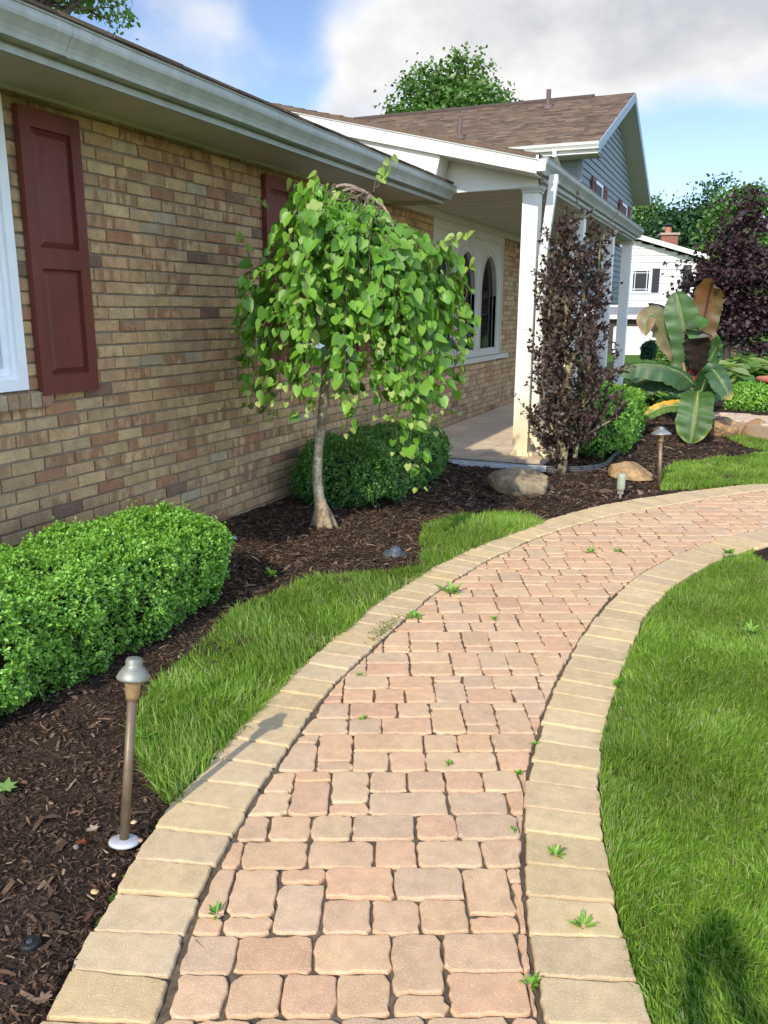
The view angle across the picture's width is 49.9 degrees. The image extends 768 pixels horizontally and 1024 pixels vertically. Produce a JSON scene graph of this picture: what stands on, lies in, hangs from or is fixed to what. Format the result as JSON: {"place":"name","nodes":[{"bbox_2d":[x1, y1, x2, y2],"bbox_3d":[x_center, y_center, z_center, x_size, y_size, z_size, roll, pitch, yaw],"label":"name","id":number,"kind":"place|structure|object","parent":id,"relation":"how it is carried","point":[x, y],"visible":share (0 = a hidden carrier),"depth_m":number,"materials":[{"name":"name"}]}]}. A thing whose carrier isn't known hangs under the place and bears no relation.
{"place":"outdoors","nodes":[
{"label":"outdoors","id":0,"kind":"place"},
{"bbox_2d":[40,483,767,1023],"bbox_3d":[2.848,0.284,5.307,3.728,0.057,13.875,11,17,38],"label":"path","id":1,"kind":"structure","parent":0,"point":[124,963],"depth_m":2.50,"materials":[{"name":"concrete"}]},
{"bbox_2d":[208,899,221,919],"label":"weed","id":2,"kind":"object","parent":1,"relation":"on","point":[217,907],"visible":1,"depth_m":2.11,"materials":[{"name":"green plant"}]},
{"bbox_2d":[364,613,403,642],"bbox_3d":[-0.006,0.559,3.987,0.092,0.043,0.423,6,15,23],"label":"creeping weed","id":3,"kind":"object","parent":1,"relation":"on","point":[380,629],"visible":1,"depth_m":3.98,"materials":[{"name":"green plant"}]},
{"bbox_2d":[405,609,422,617],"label":"weed","id":4,"kind":"object","parent":1,"relation":"on","point":[413,613],"visible":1,"depth_m":4.16,"materials":[{"name":"green plant"}]},
{"bbox_2d":[434,581,463,592],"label":"weed","id":5,"kind":"object","parent":1,"relation":"on","point":[451,588],"visible":1,"depth_m":4.53,"materials":[{"name":"green plant"}]},
{"bbox_2d":[519,972,541,991],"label":"weed","id":6,"kind":"object","parent":1,"relation":"on","point":[534,979],"visible":1,"depth_m":1.89,"materials":[{"name":"green plant"}]},
{"bbox_2d":[547,844,565,858],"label":"weed","id":7,"kind":"object","parent":1,"relation":"on","point":[555,850],"visible":1,"depth_m":2.35,"materials":[{"name":"green plant"}]},
{"bbox_2d":[567,909,597,928],"bbox_3d":[0.495,1.023,2.060,0.068,0.037,0.064,-6,15,-25],"label":"weed","id":8,"kind":"object","parent":1,"relation":"on","point":[586,920],"visible":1,"depth_m":2.07,"materials":[{"name":"green plant"}]},
{"bbox_2d":[585,545,596,552],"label":"weed","id":9,"kind":"object","parent":1,"relation":"on","point":[590,549],"visible":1,"depth_m":5.29,"materials":[{"name":"green plant"}]},
{"bbox_2d":[612,678,622,685],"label":"weed","id":10,"kind":"object","parent":1,"relation":"on","point":[616,682],"visible":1,"depth_m":3.39,"materials":[{"name":"green plant"}]},
{"bbox_2d":[721,547,734,553],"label":"weed","id":11,"kind":"object","parent":1,"relation":"on","point":[730,551],"visible":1,"depth_m":5.13,"materials":[{"name":"green plant"}]},
{"bbox_2d":[52,322,767,1023],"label":"ground","id":12,"kind":"structure","parent":0,"point":[648,404],"depth_m":2.83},
{"bbox_2d":[35,0,140,39],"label":"maple tree","id":13,"kind":"object","parent":12,"relation":"on","point":[78,7],"visible":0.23,"depth_m":13.01,"materials":[{"name":"green plant"}]},
{"bbox_2d":[0,0,650,550],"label":"house","id":14,"kind":"structure","parent":12,"relation":"on","point":[136,180],"depth_m":5.37,"materials":[{"name":"brick"}]},
{"bbox_2d":[0,93,52,412],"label":"window","id":15,"kind":"structure","parent":14,"relation":"in","point":[13,361],"depth_m":4.12,"materials":[{"name":"white glass"}]},
{"bbox_2d":[291,184,350,370],"bbox_3d":[-0.539,-1.983,7.112,0.157,1.435,1.354,6,15,23],"label":"window","id":16,"kind":"structure","parent":14,"relation":"in","point":[320,345],"depth_m":7.11,"materials":[{"name":"white glass"}]},
{"bbox_2d":[428,217,507,370],"bbox_3d":[1.137,-2.819,10.827,0.150,1.695,3.420,6,15,23],"label":"arched window","id":17,"kind":"structure","parent":14,"relation":"in","point":[487,249],"depth_m":11.20,"materials":[{"name":"white glass"}]},
{"bbox_2d":[596,181,603,197],"bbox_3d":[4.685,-6.651,18.119,0.040,1.090,1.000,6,15,23],"label":"window","id":18,"kind":"structure","parent":14,"relation":"in","point":[599,187],"depth_m":18.09,"materials":[{"name":"grey glass"}]},
{"bbox_2d":[618,203,627,247],"bbox_3d":[6.262,-7.501,21.639,0.040,1.090,1.000,6,15,23],"label":"window","id":19,"kind":"structure","parent":14,"relation":"in","point":[625,207],"depth_m":21.62,"materials":[{"name":"grey glass"}]},
{"bbox_2d":[117,507,545,806],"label":"grass","id":20,"kind":"structure","parent":12,"relation":"on","point":[189,714],"depth_m":3.65,"materials":[{"name":"green plant"}]},
{"bbox_2d":[135,729,157,740],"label":"weed","id":21,"kind":"object","parent":20,"relation":"on","point":[139,735],"visible":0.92,"depth_m":2.88,"materials":[{"name":"green plant"}]},
{"bbox_2d":[0,415,766,1023],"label":"mulch bed","id":22,"kind":"object","parent":12,"relation":"on","point":[16,907],"visible":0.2,"depth_m":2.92,"materials":[{"name":"brown wood"}]},
{"bbox_2d":[0,777,17,793],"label":"maple leaf","id":23,"kind":"object","parent":22,"relation":"on","point":[7,784],"visible":1,"depth_m":2.65,"materials":[{"name":"green plant"}]},
{"bbox_2d":[19,935,39,951],"bbox_3d":[-0.858,1.059,2.002,0.046,0.049,0.046,6,15,23],"label":"irrigation head","id":24,"kind":"object","parent":22,"relation":"on","point":[29,943],"visible":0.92,"depth_m":1.99},
{"bbox_2d":[31,991,53,1003],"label":"dead leaf","id":25,"kind":"object","parent":22,"relation":"on","point":[43,998],"visible":1,"depth_m":1.83,"materials":[{"name":"brown plant"}]},
{"bbox_2d":[76,838,87,843],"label":"dead leaf","id":26,"kind":"object","parent":22,"relation":"on","point":[82,841],"visible":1,"depth_m":2.37,"materials":[{"name":"brown plant"}]},
{"bbox_2d":[86,823,98,831],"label":"dead leaf","id":27,"kind":"object","parent":22,"relation":"on","point":[92,827],"visible":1,"depth_m":2.44,"materials":[{"name":"beige plant"}]},
{"bbox_2d":[91,889,98,893],"bbox_3d":[-0.765,1.003,2.180,0.024,0.013,0.018,6,15,23],"label":"pebble","id":28,"kind":"object","parent":22,"relation":"on","point":[94,891],"visible":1,"depth_m":2.18,"materials":[{"name":"stone"}]},
{"bbox_2d":[0,498,235,714],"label":"boxwood hedge","id":29,"kind":"object","parent":22,"relation":"on","point":[67,592],"visible":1,"depth_m":3.60,"materials":[{"name":"green plant"}]},
{"bbox_2d":[108,656,149,855],"bbox_3d":[-0.731,0.709,2.363,0.094,0.600,0.094,6,4,23],"label":"path light","id":30,"kind":"object","parent":22,"relation":"on","point":[133,674],"visible":0.98,"depth_m":2.35,"materials":[{"name":"gold metal"}]},
{"bbox_2d":[264,567,276,576],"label":"weed","id":31,"kind":"object","parent":22,"relation":"on","point":[270,572],"visible":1,"depth_m":4.67,"materials":[{"name":"green plant"}]},
{"bbox_2d":[228,154,480,528],"bbox_3d":[-0.196,-0.984,5.359,1.572,2.495,1.431,-2,14,-8],"label":"weeping redbud","id":32,"kind":"object","parent":22,"relation":"on","point":[355,256],"visible":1,"depth_m":4.95,"materials":[{"name":"green plant"}]},
{"bbox_2d":[288,420,452,508],"bbox_3d":[-0.053,-0.466,7.176,0.981,0.549,2.074,6,15,23],"label":"boxwood hedge","id":33,"kind":"object","parent":22,"relation":"on","point":[363,462],"visible":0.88,"depth_m":6.53,"materials":[{"name":"green plant"}]},
{"bbox_2d":[383,545,406,557],"bbox_3d":[0.070,0.262,5.199,0.153,0.103,0.151,6,15,23],"label":"hooded light","id":34,"kind":"object","parent":22,"relation":"on","point":[395,550],"visible":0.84,"depth_m":5.17,"materials":[{"name":"plastic"}]},
{"bbox_2d":[486,467,547,496],"bbox_3d":[1.130,-0.237,7.024,0.531,0.261,0.355,4,14,14],"label":"boulder","id":35,"kind":"object","parent":22,"relation":"on","point":[513,481],"visible":0.84,"depth_m":6.91,"materials":[{"name":"stone"}]},
{"bbox_2d":[512,191,635,474],"bbox_3d":[1.764,-1.580,7.567,1.133,2.530,0.829,6,15,23],"label":"copper beech","id":36,"kind":"object","parent":22,"relation":"on","point":[562,442],"visible":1,"depth_m":7.49,"materials":[{"name":"purple plant"}]},
{"bbox_2d":[561,381,649,458],"bbox_3d":[2.607,-1.131,9.610,0.840,0.706,2.760,6,15,23],"label":"boxwood hedge","id":37,"kind":"object","parent":22,"relation":"on","point":[626,428],"visible":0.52,"depth_m":8.86,"materials":[{"name":"green plant"}]},
{"bbox_2d":[617,473,625,498],"bbox_3d":[1.950,-0.198,6.794,0.068,0.246,0.068,6,15,23],"label":"spotlight","id":38,"kind":"object","parent":22,"relation":"on","point":[621,479],"visible":0.98,"depth_m":6.76,"materials":[{"name":"plastic"}]},
{"bbox_2d":[608,461,652,480],"bbox_3d":[2.312,-0.388,7.713,0.416,0.180,0.393,6,15,23],"label":"boulder","id":39,"kind":"object","parent":22,"relation":"on","point":[633,471],"visible":0.9,"depth_m":7.61,"materials":[{"name":"stone"}]},
{"bbox_2d":[651,426,671,487],"bbox_3d":[2.435,-0.466,7.279,0.175,0.581,0.175,3,14,23],"label":"path light","id":40,"kind":"object","parent":22,"relation":"on","point":[660,432],"visible":0.95,"depth_m":7.24,"materials":[{"name":"gold metal"}]},
{"bbox_2d":[656,395,679,415],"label":"boxwood shrub","id":41,"kind":"object","parent":22,"relation":"on","point":[665,398],"visible":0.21,"depth_m":12.36,"materials":[{"name":"green plant"}]},
{"bbox_2d":[616,278,732,443],"bbox_3d":[3.672,-1.871,10.082,0.995,1.925,1.334,-13,19,-43],"label":"banana plant","id":42,"kind":"object","parent":22,"relation":"on","point":[694,375],"visible":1,"depth_m":10.09,"materials":[{"name":"green plant"}]},
{"bbox_2d":[372,41,522,114],"bbox_3d":[2.411,-11.790,32.099,6.333,11.651,6.103,6,15,23],"label":"maple tree","id":43,"kind":"object","parent":12,"relation":"on","point":[467,87],"visible":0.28,"depth_m":30.32,"materials":[{"name":"green plant"}]},
{"bbox_2d":[607,376,657,401],"bbox_3d":[4.350,-2.146,14.466,1.240,0.519,1.350,6,15,23],"label":"hosta","id":44,"kind":"object","parent":12,"relation":"on","point":[649,397],"visible":0.15,"depth_m":14.06,"materials":[{"name":"green plant"}]},
{"bbox_2d":[579,223,709,354],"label":"neighbour house","id":45,"kind":"structure","parent":12,"relation":"on","point":[649,283],"depth_m":42.08,"materials":[{"name":"white"}]},
{"bbox_2d":[612,326,655,354],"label":"garage door","id":46,"kind":"structure","parent":45,"relation":"in","point":[634,337],"depth_m":41.91,"materials":[{"name":"white"}]},
{"bbox_2d":[629,268,651,292],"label":"window","id":47,"kind":"structure","parent":45,"relation":"in","point":[640,279],"depth_m":42.29,"materials":[{"name":"white paint"}]},
{"bbox_2d":[622,380,667,401],"bbox_3d":[4.404,-2.018,14.066,1.095,0.501,1.050,6,15,23],"label":"hosta","id":48,"kind":"object","parent":12,"relation":"on","point":[658,395],"visible":0.1,"depth_m":13.86,"materials":[{"name":"green plant"}]},
{"bbox_2d":[639,339,657,360],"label":"evergreen shrub","id":49,"kind":"object","parent":12,"relation":"on","point":[648,349],"visible":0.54,"depth_m":26.12,"materials":[{"name":"green plant"}]},
{"bbox_2d":[632,190,679,231],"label":"maple tree","id":50,"kind":"object","parent":12,"relation":"on","point":[637,212],"visible":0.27,"depth_m":67.05,"materials":[{"name":"green plant"}]},
{"bbox_2d":[655,344,670,364],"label":"evergreen shrub","id":51,"kind":"object","parent":12,"relation":"on","point":[661,357],"visible":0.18,"depth_m":23.12,"materials":[{"name":"green plant"}]},
{"bbox_2d":[594,548,767,1023],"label":"grass","id":52,"kind":"structure","parent":12,"relation":"on","point":[664,657],"depth_m":2.62,"materials":[{"name":"green plant"}]},
{"bbox_2d":[741,620,759,631],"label":"weed","id":53,"kind":"object","parent":52,"relation":"on","point":[751,627],"visible":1,"depth_m":3.89,"materials":[{"name":"green plant"}]},
{"bbox_2d":[637,171,742,250],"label":"oak tree","id":54,"kind":"object","parent":12,"relation":"on","point":[681,220],"visible":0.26,"depth_m":54.61,"materials":[{"name":"green plant"}]},
{"bbox_2d":[659,432,767,490],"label":"grass","id":55,"kind":"structure","parent":12,"relation":"on","point":[675,475],"depth_m":7.88,"materials":[{"name":"green plant"}]},
{"bbox_2d":[661,182,767,369],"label":"purple plum tree","id":56,"kind":"object","parent":12,"relation":"on","point":[743,323],"visible":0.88,"depth_m":18.46,"materials":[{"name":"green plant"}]},
{"bbox_2d":[688,177,767,354],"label":"maple tree","id":57,"kind":"object","parent":12,"relation":"on","point":[717,212],"visible":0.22,"depth_m":41.77,"materials":[{"name":"green plant"}]},
{"bbox_2d":[713,412,767,439],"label":"terrace bed","id":58,"kind":"object","parent":12,"relation":"on","point":[759,431],"visible":0.14,"depth_m":10.06,"materials":[{"name":"beige stone"}]},
{"bbox_2d":[707,416,738,436],"bbox_3d":[4.262,-1.032,10.358,0.400,0.332,0.278,0,14,-2],"label":"edging boulder","id":59,"kind":"object","parent":58,"relation":"on","point":[724,425],"visible":0.68,"depth_m":10.25,"materials":[{"name":"stone"}]},
{"bbox_2d":[719,412,767,425],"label":"terrace","id":60,"kind":"structure","parent":58,"relation":"on","point":[740,417],"depth_m":10.72,"materials":[{"name":"stone"}]},
{"bbox_2d":[740,418,765,435],"bbox_3d":[4.626,-1.003,10.255,0.396,0.329,0.302,0,14,-2],"label":"edging boulder","id":61,"kind":"object","parent":58,"relation":"on","point":[757,421],"visible":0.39,"depth_m":10.15,"materials":[{"name":"stone"}]},
{"bbox_2d":[713,399,767,415],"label":"raised bed","id":62,"kind":"object","parent":12,"relation":"on","point":[718,406],"visible":0.15,"depth_m":11.92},
{"bbox_2d":[719,356,767,371],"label":"hosta","id":63,"kind":"object","parent":62,"relation":"on","point":[756,360],"visible":0.21,"depth_m":17.39,"materials":[{"name":"green plant"}]},
{"bbox_2d":[726,367,761,383],"bbox_3d":[6.399,-2.375,15.369,1.427,0.639,1.584,6,15,23],"label":"hosta","id":64,"kind":"object","parent":62,"relation":"on","point":[746,376],"visible":0.27,"depth_m":15.04,"materials":[{"name":"green plant"}]},
{"bbox_2d":[721,379,767,411],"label":"boxwood shrub","id":65,"kind":"object","parent":62,"relation":"on","point":[750,396],"visible":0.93,"depth_m":11.83,"materials":[{"name":"green plant"}]},
{"bbox_2d":[722,364,767,382],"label":"hosta","id":66,"kind":"object","parent":62,"relation":"on","point":[743,366],"visible":0.16,"depth_m":15.73,"materials":[{"name":"green plant"}]},
{"bbox_2d":[723,356,767,371],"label":"hosta","id":67,"kind":"object","parent":62,"relation":"on","point":[736,358],"visible":0.12,"depth_m":17.95,"materials":[{"name":"green plant"}]},
{"bbox_2d":[727,364,767,378],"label":"hosta","id":68,"kind":"object","parent":62,"relation":"on","point":[753,366],"visible":0.16,"depth_m":16.11,"materials":[{"name":"green plant"}]},
{"bbox_2d":[730,366,767,383],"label":"hosta","id":69,"kind":"object","parent":62,"relation":"on","point":[765,372],"visible":0.09,"depth_m":15.57,"materials":[{"name":"green plant"}]},
{"bbox_2d":[756,376,767,384],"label":"planter bowl","id":70,"kind":"object","parent":62,"relation":"on","point":[762,379],"visible":0.82,"depth_m":14.41,"materials":[{"name":"ceramic"}]},
{"bbox_2d":[740,233,767,340],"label":"maple tree","id":71,"kind":"object","parent":12,"relation":"on","point":[765,243],"visible":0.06,"depth_m":35.24,"materials":[{"name":"purple plant"}]},
{"bbox_2d":[752,547,767,563],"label":"mulch patch","id":72,"kind":"object","parent":12,"relation":"on","point":[763,553],"visible":0.5,"depth_m":5.35,"materials":[{"name":"brown wood"}]},
{"bbox_2d":[52,0,767,309],"label":"sky","id":73,"kind":"structure","parent":0,"point":[697,70],"materials":[{"name":"blue"}]}
]}

